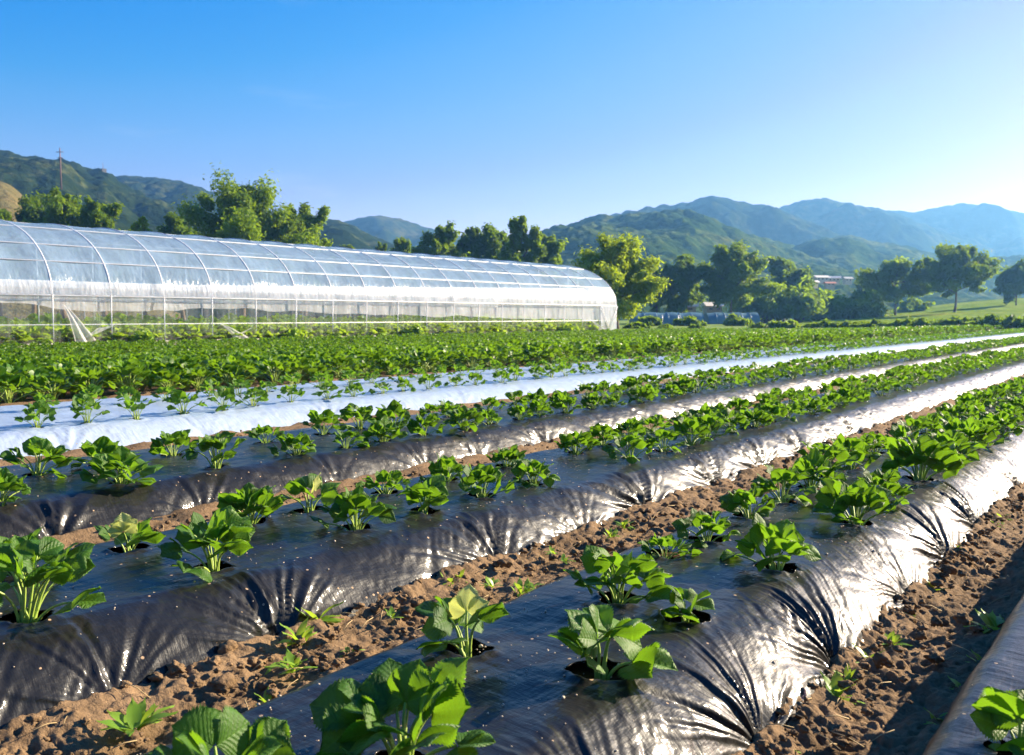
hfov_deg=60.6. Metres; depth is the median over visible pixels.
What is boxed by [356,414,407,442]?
strawberry plant
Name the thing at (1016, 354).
strawberry plant
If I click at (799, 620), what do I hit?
film ridge
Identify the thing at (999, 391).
strawberry plant
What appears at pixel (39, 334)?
greenhouse undergrowth
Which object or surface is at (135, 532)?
strawberry plant
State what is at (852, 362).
strawberry plant
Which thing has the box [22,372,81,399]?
crop plant
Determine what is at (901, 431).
strawberry plant
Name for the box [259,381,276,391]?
strawberry plant
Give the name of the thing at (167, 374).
crop plant
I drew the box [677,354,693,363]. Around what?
strawberry plant
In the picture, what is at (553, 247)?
tree
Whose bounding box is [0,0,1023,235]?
sky
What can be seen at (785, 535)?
strawberry plant
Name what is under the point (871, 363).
strawberry plant
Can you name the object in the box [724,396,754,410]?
strawberry plant
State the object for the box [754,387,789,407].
strawberry plant
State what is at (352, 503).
strawberry plant
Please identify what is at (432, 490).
strawberry plant
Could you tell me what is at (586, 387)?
strawberry plant
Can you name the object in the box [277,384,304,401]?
strawberry plant
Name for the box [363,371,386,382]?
strawberry plant
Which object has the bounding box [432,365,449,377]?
strawberry plant
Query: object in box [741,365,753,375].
strawberry plant
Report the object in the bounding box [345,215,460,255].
mountain
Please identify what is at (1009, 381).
strawberry plant
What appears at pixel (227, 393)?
strawberry plant
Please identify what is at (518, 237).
tree
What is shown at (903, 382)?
strawberry plant
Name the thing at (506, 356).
crop plant
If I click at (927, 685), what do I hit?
soil
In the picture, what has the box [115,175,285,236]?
hill
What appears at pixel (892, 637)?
weed
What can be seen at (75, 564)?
strawberry plant
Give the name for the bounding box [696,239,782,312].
tree
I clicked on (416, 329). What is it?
bush
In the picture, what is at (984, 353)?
strawberry plant
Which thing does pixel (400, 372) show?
strawberry plant
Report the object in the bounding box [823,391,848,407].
strawberry plant
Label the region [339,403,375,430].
strawberry plant
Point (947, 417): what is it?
strawberry plant
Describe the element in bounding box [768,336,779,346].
crop plant
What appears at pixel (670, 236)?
hill
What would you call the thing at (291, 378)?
strawberry plant
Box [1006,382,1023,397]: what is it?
strawberry plant
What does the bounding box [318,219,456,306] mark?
hill
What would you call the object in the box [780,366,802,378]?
strawberry plant
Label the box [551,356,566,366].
strawberry plant
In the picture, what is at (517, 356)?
crop plant
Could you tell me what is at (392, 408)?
strawberry plant
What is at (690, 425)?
strawberry plant
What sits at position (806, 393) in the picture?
strawberry plant
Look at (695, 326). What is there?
bush
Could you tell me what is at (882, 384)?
strawberry plant
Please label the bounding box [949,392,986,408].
strawberry plant
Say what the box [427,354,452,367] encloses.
crop plant
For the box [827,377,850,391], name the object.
strawberry plant
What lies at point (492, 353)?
crop plant
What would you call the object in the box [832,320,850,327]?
hedge shrub
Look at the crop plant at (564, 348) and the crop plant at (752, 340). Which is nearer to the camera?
the crop plant at (564, 348)
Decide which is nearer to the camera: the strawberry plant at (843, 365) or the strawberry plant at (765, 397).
the strawberry plant at (765, 397)
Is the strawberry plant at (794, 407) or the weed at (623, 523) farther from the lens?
the strawberry plant at (794, 407)
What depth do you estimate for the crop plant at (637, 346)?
16.44 m
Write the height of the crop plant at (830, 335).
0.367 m
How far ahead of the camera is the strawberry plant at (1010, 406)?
5.40 m
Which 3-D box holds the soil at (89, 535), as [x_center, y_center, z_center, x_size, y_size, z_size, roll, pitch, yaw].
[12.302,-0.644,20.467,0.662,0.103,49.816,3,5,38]
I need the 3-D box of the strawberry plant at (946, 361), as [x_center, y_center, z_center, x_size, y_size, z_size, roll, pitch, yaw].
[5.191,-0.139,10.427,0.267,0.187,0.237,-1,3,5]
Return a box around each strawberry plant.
[0,436,81,477]
[0,467,30,505]
[0,527,57,575]
[0,536,106,622]
[14,399,57,427]
[24,392,60,409]
[65,436,139,468]
[69,393,109,423]
[72,384,106,404]
[72,445,162,484]
[94,512,165,552]
[113,393,155,419]
[114,386,140,400]
[144,704,295,754]
[148,429,197,455]
[150,386,175,398]
[154,505,255,582]
[162,390,207,414]
[181,430,246,468]
[196,379,220,396]
[206,385,242,410]
[212,482,286,523]
[223,378,250,394]
[233,387,268,405]
[243,424,293,442]
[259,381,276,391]
[267,431,316,455]
[276,372,306,387]
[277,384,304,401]
[279,472,339,512]
[301,409,340,434]
[307,371,333,387]
[309,656,495,754]
[310,485,396,530]
[311,382,343,398]
[330,429,369,448]
[338,369,363,384]
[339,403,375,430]
[343,382,364,396]
[355,469,411,493]
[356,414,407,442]
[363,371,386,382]
[368,382,392,393]
[373,399,410,425]
[387,368,412,380]
[394,376,415,391]
[396,475,448,513]
[407,413,445,435]
[408,367,426,378]
[414,584,508,656]
[417,373,441,388]
[418,403,448,418]
[418,454,462,481]
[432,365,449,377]
[438,399,463,416]
[443,405,483,431]
[444,376,465,385]
[448,363,470,375]
[456,463,518,497]
[465,372,487,384]
[469,363,487,374]
[473,396,506,411]
[479,409,501,424]
[485,444,526,466]
[487,360,506,372]
[492,369,513,382]
[500,390,528,407]
[504,366,526,380]
[506,363,518,370]
[507,404,536,419]
[511,458,560,487]
[524,361,537,369]
[525,398,553,416]
[527,387,549,404]
[528,366,549,378]
[536,360,548,367]
[539,362,560,377]
[548,604,677,679]
[549,389,572,401]
[550,392,582,413]
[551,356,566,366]
[554,429,599,454]
[557,361,576,375]
[564,545,673,603]
[565,355,577,365]
[572,382,601,395]
[577,355,594,365]
[578,364,594,373]
[580,393,606,408]
[587,422,624,445]
[588,380,618,396]
[592,355,608,362]
[592,361,610,372]
[601,355,618,362]
[601,431,658,463]
[602,392,626,406]
[608,384,629,394]
[610,362,622,371]
[613,416,649,437]
[614,353,628,362]
[620,376,642,389]
[622,360,638,369]
[624,385,654,402]
[627,357,647,368]
[628,353,639,359]
[628,414,672,433]
[634,383,665,399]
[635,373,659,385]
[637,533,702,559]
[638,352,653,358]
[644,358,659,367]
[644,427,689,452]
[653,371,679,386]
[659,357,676,366]
[659,383,685,396]
[660,352,672,357]
[660,586,714,622]
[665,411,694,422]
[668,373,690,381]
[669,354,682,365]
[669,375,698,393]
[671,508,740,547]
[673,416,712,445]
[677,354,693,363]
[685,378,711,392]
[686,402,717,416]
[686,413,733,438]
[687,369,710,382]
[691,355,706,363]
[699,355,712,362]
[699,368,716,380]
[706,376,728,389]
[709,402,730,410]
[710,351,724,361]
[715,366,726,378]
[715,408,754,434]
[718,373,742,387]
[720,353,731,360]
[720,486,781,518]
[720,512,821,571]
[724,365,744,375]
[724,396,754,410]
[731,351,744,359]
[738,374,753,385]
[738,407,775,426]
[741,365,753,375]
[746,361,767,375]
[747,372,767,383]
[748,367,774,380]
[748,393,779,407]
[749,464,817,506]
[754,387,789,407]
[759,399,797,422]
[766,368,786,381]
[770,362,787,371]
[773,402,807,417]
[776,361,790,371]
[779,446,848,487]
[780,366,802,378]
[781,388,804,403]
[785,358,805,368]
[785,363,807,376]
[792,362,813,375]
[797,390,811,399]
[797,441,862,476]
[799,398,827,414]
[800,356,817,367]
[802,386,819,398]
[804,396,836,414]
[806,364,826,374]
[811,476,904,525]
[814,357,825,364]
[814,363,830,372]
[817,382,836,394]
[823,355,838,365]
[823,359,841,371]
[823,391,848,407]
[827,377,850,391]
[829,432,880,469]
[832,361,847,370]
[833,385,863,403]
[836,355,847,361]
[843,358,860,368]
[845,356,863,368]
[845,374,864,389]
[847,378,855,384]
[851,386,869,400]
[855,356,868,366]
[855,434,883,458]
[856,379,878,401]
[856,467,914,504]
[858,358,874,366]
[859,353,871,357]
[859,374,875,387]
[863,431,888,453]
[866,374,886,384]
[869,355,886,364]
[870,381,893,395]
[871,354,888,364]
[875,376,902,391]
[876,367,901,381]
[880,354,892,363]
[880,434,972,480]
[883,424,925,444]
[886,379,910,391]
[887,353,899,362]
[891,351,903,361]
[893,365,909,376]
[893,414,933,438]
[895,375,919,388]
[899,353,911,360]
[901,365,914,373]
[903,363,923,375]
[906,373,926,386]
[907,352,918,360]
[910,412,943,433]
[911,369,931,384]
[920,363,935,372]
[921,365,934,375]
[921,370,935,382]
[925,411,953,429]
[926,361,942,369]
[930,370,946,381]
[930,430,979,460]
[931,416,998,453]
[934,365,955,377]
[935,402,970,418]
[937,368,953,379]
[941,358,956,363]
[944,362,967,376]
[946,356,962,363]
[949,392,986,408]
[949,399,980,418]
[958,360,978,371]
[960,363,975,373]
[961,353,975,361]
[966,359,983,370]
[966,388,996,405]
[966,418,1009,445]
[967,354,980,360]
[967,404,985,414]
[969,416,1013,437]
[970,686,1023,754]
[972,359,991,370]
[977,351,990,356]
[978,410,1023,435]
[981,356,998,367]
[981,385,1006,406]
[981,389,1013,406]
[987,350,1001,356]
[989,358,1002,366]
[993,408,1023,429]
[995,402,1023,417]
[996,382,1023,399]
[997,354,1010,364]
[1003,353,1017,360]
[1003,379,1023,395]
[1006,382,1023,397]
[1006,396,1023,415]
[1010,352,1023,360]
[1014,376,1023,392]
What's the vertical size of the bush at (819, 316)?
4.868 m
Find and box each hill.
[0,150,448,319]
[0,181,180,320]
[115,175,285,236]
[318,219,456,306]
[456,208,1003,319]
[790,235,1023,297]
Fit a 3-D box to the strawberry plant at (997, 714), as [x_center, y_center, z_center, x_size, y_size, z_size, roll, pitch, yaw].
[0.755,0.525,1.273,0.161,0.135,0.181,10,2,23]
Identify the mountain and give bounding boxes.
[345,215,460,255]
[611,196,840,245]
[779,198,997,256]
[892,203,1023,256]
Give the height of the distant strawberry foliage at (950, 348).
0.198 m
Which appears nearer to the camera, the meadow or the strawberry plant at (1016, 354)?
the strawberry plant at (1016, 354)
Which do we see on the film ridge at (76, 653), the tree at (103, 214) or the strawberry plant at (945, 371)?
the strawberry plant at (945, 371)
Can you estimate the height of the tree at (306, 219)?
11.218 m
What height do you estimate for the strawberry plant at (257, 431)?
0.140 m
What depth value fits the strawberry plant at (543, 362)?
10.64 m
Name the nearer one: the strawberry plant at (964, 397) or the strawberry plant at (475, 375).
the strawberry plant at (964, 397)
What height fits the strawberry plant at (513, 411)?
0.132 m
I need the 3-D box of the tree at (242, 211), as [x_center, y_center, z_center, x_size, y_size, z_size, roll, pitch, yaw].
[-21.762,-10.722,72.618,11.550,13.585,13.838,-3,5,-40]
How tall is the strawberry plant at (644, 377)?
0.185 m
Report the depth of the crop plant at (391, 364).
11.32 m
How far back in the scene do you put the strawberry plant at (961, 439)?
3.81 m
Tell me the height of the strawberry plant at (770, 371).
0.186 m
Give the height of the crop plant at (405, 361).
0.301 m
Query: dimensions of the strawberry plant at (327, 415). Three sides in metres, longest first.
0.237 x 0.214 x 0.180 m
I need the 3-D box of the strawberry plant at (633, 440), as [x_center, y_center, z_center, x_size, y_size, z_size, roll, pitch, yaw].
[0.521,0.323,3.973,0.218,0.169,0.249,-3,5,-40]
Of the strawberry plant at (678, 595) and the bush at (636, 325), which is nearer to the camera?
the strawberry plant at (678, 595)
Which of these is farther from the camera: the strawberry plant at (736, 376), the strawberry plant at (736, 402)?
the strawberry plant at (736, 376)
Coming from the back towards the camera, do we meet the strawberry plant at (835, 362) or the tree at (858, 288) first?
the tree at (858, 288)
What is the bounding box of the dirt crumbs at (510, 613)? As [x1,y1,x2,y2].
[0,381,992,754]
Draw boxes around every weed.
[96,696,177,735]
[131,702,174,730]
[254,685,274,705]
[263,647,316,674]
[265,652,300,674]
[277,615,316,645]
[295,601,343,630]
[339,646,364,657]
[384,607,403,618]
[440,572,454,585]
[455,568,467,582]
[480,576,501,588]
[512,577,531,596]
[523,583,541,589]
[544,545,557,554]
[561,553,574,563]
[604,527,618,538]
[614,518,634,528]
[820,668,864,703]
[833,664,856,681]
[852,643,884,662]
[882,630,912,646]
[924,708,947,724]
[947,675,960,689]
[963,609,1004,632]
[966,649,981,660]
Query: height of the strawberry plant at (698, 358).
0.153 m
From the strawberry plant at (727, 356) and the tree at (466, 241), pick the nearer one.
the strawberry plant at (727, 356)
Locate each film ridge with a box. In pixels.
[0,330,1023,458]
[0,342,1023,538]
[0,359,1023,728]
[141,390,1023,754]
[923,593,1023,754]
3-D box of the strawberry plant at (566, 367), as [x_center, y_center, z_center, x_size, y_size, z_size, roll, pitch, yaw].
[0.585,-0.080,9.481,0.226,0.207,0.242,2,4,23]
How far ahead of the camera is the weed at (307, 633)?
2.07 m
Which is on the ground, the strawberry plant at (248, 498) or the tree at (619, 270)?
the tree at (619, 270)
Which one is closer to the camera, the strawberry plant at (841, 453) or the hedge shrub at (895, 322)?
the strawberry plant at (841, 453)
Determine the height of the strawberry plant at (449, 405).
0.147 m
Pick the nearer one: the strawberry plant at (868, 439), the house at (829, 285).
the strawberry plant at (868, 439)
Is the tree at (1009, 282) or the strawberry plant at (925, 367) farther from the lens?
the tree at (1009, 282)
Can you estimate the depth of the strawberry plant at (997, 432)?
4.29 m
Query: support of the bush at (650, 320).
on the ground
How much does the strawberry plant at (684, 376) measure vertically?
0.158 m
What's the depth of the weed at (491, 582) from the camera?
2.51 m
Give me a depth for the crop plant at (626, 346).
16.00 m
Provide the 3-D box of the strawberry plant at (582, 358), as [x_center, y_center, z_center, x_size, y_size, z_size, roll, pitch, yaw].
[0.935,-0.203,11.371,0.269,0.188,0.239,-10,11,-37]
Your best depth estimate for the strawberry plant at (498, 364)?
9.86 m
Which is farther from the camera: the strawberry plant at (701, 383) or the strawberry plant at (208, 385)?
the strawberry plant at (701, 383)
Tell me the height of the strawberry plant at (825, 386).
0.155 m
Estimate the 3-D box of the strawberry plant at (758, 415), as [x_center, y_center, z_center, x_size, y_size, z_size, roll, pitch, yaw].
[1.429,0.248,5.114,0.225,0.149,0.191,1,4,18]
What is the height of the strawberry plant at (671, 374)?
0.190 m
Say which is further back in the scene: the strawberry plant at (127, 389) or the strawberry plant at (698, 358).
the strawberry plant at (698, 358)
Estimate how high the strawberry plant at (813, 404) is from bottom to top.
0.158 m
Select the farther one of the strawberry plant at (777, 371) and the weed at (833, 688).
the strawberry plant at (777, 371)
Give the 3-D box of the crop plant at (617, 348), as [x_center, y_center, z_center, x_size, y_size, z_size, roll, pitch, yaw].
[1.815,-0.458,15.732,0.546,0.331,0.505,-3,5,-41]
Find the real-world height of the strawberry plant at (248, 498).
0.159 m
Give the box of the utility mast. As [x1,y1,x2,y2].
[58,148,62,189]
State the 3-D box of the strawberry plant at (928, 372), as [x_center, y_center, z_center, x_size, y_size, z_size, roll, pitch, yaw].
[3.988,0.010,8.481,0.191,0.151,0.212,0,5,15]
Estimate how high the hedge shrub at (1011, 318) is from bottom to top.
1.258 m
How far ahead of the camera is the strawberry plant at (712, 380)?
7.70 m
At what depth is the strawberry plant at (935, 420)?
4.77 m
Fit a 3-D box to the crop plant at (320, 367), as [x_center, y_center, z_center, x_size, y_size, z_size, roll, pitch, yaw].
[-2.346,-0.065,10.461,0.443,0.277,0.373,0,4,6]
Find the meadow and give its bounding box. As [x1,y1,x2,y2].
[798,298,1023,325]
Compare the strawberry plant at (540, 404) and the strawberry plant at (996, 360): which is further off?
the strawberry plant at (996, 360)
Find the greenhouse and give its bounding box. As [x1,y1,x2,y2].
[0,219,617,344]
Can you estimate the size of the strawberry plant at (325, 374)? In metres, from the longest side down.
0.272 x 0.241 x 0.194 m
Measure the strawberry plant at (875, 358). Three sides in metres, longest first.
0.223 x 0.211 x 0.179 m
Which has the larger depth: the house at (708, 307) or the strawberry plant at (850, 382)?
the house at (708, 307)
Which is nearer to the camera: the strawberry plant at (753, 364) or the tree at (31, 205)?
the strawberry plant at (753, 364)
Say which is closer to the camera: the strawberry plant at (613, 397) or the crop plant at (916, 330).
the strawberry plant at (613, 397)
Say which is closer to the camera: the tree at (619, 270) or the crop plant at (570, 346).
the crop plant at (570, 346)
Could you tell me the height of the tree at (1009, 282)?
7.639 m
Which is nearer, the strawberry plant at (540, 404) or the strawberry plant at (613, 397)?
the strawberry plant at (540, 404)
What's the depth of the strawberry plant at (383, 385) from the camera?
7.33 m
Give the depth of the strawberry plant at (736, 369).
8.99 m
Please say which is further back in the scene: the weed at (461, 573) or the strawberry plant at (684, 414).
the strawberry plant at (684, 414)
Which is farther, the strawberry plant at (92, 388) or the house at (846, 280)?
the house at (846, 280)
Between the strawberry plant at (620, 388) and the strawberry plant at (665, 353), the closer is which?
the strawberry plant at (620, 388)
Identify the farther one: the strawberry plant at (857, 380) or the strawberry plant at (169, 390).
the strawberry plant at (857, 380)
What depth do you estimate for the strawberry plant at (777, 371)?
8.77 m
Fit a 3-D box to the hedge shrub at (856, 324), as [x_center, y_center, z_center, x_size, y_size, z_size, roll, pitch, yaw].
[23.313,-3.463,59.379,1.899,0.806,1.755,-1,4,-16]
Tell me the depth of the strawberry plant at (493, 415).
5.23 m
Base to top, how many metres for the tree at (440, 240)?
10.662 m
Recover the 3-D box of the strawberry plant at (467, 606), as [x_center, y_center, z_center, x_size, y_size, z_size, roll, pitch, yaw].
[-0.110,0.486,1.708,0.186,0.152,0.204,-4,1,-25]
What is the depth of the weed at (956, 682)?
1.87 m
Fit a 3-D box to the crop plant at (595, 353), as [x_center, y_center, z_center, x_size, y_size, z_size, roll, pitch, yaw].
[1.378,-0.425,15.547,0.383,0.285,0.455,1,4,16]
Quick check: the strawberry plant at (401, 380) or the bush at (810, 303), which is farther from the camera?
the bush at (810, 303)
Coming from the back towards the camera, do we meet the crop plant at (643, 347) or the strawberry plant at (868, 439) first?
the crop plant at (643, 347)
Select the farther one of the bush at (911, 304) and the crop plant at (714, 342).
the bush at (911, 304)
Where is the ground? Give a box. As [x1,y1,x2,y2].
[0,320,1013,402]
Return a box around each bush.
[131,329,159,341]
[285,327,307,337]
[403,323,424,334]
[559,323,579,330]
[622,321,651,328]
[634,315,662,325]
[657,323,672,328]
[672,315,707,325]
[687,324,703,328]
[723,312,752,325]
[732,276,804,322]
[748,322,770,327]
[765,319,800,327]
[774,275,833,322]
[799,322,811,327]
[803,289,840,320]
[826,289,894,318]
[892,297,935,312]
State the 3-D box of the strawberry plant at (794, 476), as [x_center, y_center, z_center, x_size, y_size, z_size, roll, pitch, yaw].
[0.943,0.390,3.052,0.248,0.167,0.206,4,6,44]
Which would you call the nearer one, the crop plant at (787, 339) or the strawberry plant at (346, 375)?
the strawberry plant at (346, 375)
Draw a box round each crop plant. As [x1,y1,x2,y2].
[0,373,43,402]
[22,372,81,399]
[65,364,117,393]
[99,361,157,392]
[147,366,190,388]
[179,365,216,390]
[211,364,256,385]
[251,359,295,383]
[274,358,316,383]
[301,361,334,378]
[323,355,364,378]
[352,359,382,377]
[374,357,406,374]
[386,354,423,371]
[408,347,447,371]
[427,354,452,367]
[453,346,489,370]
[473,347,506,366]
[483,352,512,366]
[506,351,530,365]
[522,351,547,363]
[537,345,566,363]
[554,344,577,360]
[555,343,585,361]
[579,346,600,357]
[582,345,599,358]
[601,343,628,356]
[610,343,633,354]
[624,341,643,357]
[631,345,650,354]
[647,340,673,354]
[664,339,689,353]
[668,339,690,351]
[687,341,704,350]
[695,337,717,351]
[703,338,719,349]
[713,336,732,350]
[718,337,734,350]
[728,336,743,348]
[738,336,754,347]
[741,337,762,347]
[752,336,769,347]
[758,334,775,347]
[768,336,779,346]
[770,338,784,344]
[774,335,791,345]
[779,335,795,345]
[795,333,815,341]
[795,337,808,345]
[796,335,817,343]
[811,335,824,341]
[814,333,829,342]
[819,332,837,341]
[831,333,842,341]
[846,332,859,340]
[869,332,883,337]
[885,329,899,337]
[911,328,921,335]
[918,327,931,334]
[928,327,938,334]
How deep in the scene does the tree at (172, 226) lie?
80.56 m
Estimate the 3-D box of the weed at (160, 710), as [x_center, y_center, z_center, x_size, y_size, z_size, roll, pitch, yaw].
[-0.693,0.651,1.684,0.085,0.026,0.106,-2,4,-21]
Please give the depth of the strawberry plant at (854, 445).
3.67 m
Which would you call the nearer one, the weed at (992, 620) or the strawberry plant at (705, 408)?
the weed at (992, 620)
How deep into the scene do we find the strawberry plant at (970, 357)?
11.59 m
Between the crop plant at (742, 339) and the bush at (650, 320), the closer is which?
the crop plant at (742, 339)
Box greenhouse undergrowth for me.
[0,312,609,344]
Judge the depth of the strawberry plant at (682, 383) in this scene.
7.23 m
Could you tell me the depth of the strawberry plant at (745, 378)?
8.14 m
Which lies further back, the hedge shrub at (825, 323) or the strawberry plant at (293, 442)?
the hedge shrub at (825, 323)
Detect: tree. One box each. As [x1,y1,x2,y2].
[0,187,62,313]
[0,212,12,316]
[21,186,93,318]
[77,195,131,316]
[130,216,152,314]
[156,211,193,320]
[171,161,325,316]
[269,202,332,315]
[339,244,354,318]
[375,241,387,316]
[388,237,413,315]
[408,220,470,314]
[452,226,486,317]
[469,222,511,314]
[497,215,550,315]
[526,234,571,317]
[569,232,671,328]
[647,266,672,312]
[661,254,709,312]
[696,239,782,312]
[765,256,817,321]
[845,277,878,300]
[853,256,935,314]
[904,240,1004,311]
[989,258,1023,304]
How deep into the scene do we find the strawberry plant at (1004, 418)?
4.74 m
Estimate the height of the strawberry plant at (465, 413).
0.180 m
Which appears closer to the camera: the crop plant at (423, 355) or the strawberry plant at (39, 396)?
the strawberry plant at (39, 396)
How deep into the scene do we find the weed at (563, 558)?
2.77 m
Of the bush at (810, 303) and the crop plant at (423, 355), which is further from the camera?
the bush at (810, 303)
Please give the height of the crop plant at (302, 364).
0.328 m
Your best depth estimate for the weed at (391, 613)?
2.25 m
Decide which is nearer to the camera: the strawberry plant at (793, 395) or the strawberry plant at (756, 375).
the strawberry plant at (793, 395)
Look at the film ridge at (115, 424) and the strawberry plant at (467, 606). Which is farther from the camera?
the film ridge at (115, 424)
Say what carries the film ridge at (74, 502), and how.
on the ground
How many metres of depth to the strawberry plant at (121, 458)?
3.40 m
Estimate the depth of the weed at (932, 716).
1.72 m
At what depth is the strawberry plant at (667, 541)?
2.34 m
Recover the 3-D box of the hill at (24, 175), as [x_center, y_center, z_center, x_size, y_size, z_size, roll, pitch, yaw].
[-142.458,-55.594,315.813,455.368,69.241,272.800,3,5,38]
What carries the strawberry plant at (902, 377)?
on the film ridge at (76, 653)
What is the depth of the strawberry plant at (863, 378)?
7.95 m
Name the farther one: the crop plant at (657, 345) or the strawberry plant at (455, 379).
the crop plant at (657, 345)
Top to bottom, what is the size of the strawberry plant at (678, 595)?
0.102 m
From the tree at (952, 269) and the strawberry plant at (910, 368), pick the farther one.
the tree at (952, 269)
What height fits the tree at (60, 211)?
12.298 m
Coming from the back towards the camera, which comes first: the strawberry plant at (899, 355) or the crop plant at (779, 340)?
the crop plant at (779, 340)
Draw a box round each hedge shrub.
[809,318,840,327]
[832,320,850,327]
[849,321,871,327]
[862,318,890,326]
[879,318,902,326]
[892,315,918,326]
[914,317,939,325]
[931,318,955,325]
[946,315,975,324]
[967,315,994,324]
[983,314,1012,328]
[994,314,1023,328]
[1015,314,1023,328]
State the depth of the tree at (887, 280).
110.49 m
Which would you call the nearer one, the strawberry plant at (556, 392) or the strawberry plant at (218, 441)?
the strawberry plant at (218, 441)
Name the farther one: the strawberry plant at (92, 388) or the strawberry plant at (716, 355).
the strawberry plant at (716, 355)
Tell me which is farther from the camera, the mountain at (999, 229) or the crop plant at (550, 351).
the mountain at (999, 229)
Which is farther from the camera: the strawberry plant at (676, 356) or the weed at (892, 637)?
the strawberry plant at (676, 356)
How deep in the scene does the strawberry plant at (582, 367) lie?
9.74 m
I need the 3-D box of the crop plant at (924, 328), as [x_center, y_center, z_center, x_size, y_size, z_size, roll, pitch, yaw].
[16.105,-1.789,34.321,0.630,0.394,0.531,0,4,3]
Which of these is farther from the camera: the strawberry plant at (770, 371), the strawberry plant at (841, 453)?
the strawberry plant at (770, 371)
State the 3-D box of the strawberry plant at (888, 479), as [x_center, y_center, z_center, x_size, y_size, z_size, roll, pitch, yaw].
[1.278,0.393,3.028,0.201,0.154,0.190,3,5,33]
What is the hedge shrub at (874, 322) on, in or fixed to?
on the ground
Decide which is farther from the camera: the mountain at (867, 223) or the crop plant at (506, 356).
the mountain at (867, 223)
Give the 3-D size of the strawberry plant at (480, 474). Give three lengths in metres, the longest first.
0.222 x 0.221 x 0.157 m
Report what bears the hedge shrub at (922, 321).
on the ground
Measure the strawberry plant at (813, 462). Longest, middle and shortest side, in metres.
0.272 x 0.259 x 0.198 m
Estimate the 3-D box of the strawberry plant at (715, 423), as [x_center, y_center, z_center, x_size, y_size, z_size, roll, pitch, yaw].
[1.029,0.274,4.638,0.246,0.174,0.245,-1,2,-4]
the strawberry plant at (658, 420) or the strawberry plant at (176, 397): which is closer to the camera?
the strawberry plant at (658, 420)
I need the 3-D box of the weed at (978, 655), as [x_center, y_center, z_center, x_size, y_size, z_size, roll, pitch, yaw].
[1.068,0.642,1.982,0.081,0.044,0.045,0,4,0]
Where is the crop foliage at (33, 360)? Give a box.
[0,324,1002,401]
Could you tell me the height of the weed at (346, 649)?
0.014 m
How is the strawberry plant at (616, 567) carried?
on the film ridge at (799, 620)
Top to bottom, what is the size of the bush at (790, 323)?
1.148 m
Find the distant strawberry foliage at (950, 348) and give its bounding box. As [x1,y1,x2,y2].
[0,328,1023,409]
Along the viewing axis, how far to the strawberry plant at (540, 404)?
5.65 m
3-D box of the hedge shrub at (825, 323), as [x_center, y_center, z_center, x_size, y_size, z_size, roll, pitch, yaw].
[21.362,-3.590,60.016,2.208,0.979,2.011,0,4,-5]
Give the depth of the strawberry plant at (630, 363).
10.48 m
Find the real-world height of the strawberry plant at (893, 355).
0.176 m
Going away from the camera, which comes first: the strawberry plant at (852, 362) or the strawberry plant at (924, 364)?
the strawberry plant at (924, 364)
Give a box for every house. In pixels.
[629,312,704,324]
[687,303,698,312]
[701,302,723,314]
[704,312,759,323]
[812,275,829,283]
[822,282,835,288]
[828,276,840,284]
[841,277,853,284]
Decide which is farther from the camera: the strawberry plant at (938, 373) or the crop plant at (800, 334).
the crop plant at (800, 334)
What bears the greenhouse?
on the ground
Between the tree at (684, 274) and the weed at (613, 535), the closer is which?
the weed at (613, 535)
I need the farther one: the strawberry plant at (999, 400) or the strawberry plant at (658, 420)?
the strawberry plant at (999, 400)
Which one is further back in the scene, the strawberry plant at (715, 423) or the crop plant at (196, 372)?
the crop plant at (196, 372)
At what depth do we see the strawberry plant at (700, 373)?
8.36 m
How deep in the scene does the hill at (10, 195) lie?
106.45 m
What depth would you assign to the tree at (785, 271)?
115.99 m
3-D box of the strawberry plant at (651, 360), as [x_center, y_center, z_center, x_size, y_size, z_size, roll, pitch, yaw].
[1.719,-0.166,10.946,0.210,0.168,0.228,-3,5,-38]
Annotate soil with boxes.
[0,348,933,466]
[0,374,1023,754]
[39,360,974,548]
[731,481,1023,754]
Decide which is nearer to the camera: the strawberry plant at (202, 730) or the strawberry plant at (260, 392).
the strawberry plant at (202, 730)
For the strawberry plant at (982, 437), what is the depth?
4.12 m
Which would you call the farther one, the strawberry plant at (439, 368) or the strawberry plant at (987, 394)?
the strawberry plant at (439, 368)
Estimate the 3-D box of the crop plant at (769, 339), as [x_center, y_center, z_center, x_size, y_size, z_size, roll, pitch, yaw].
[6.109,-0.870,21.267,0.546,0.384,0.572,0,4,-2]
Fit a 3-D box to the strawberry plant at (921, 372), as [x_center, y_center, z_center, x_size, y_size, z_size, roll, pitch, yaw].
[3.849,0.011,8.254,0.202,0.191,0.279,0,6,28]
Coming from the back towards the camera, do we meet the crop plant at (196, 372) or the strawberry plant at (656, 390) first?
the crop plant at (196, 372)
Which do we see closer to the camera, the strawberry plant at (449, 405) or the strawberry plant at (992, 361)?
the strawberry plant at (449, 405)
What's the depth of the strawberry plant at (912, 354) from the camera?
12.83 m
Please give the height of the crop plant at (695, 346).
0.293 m

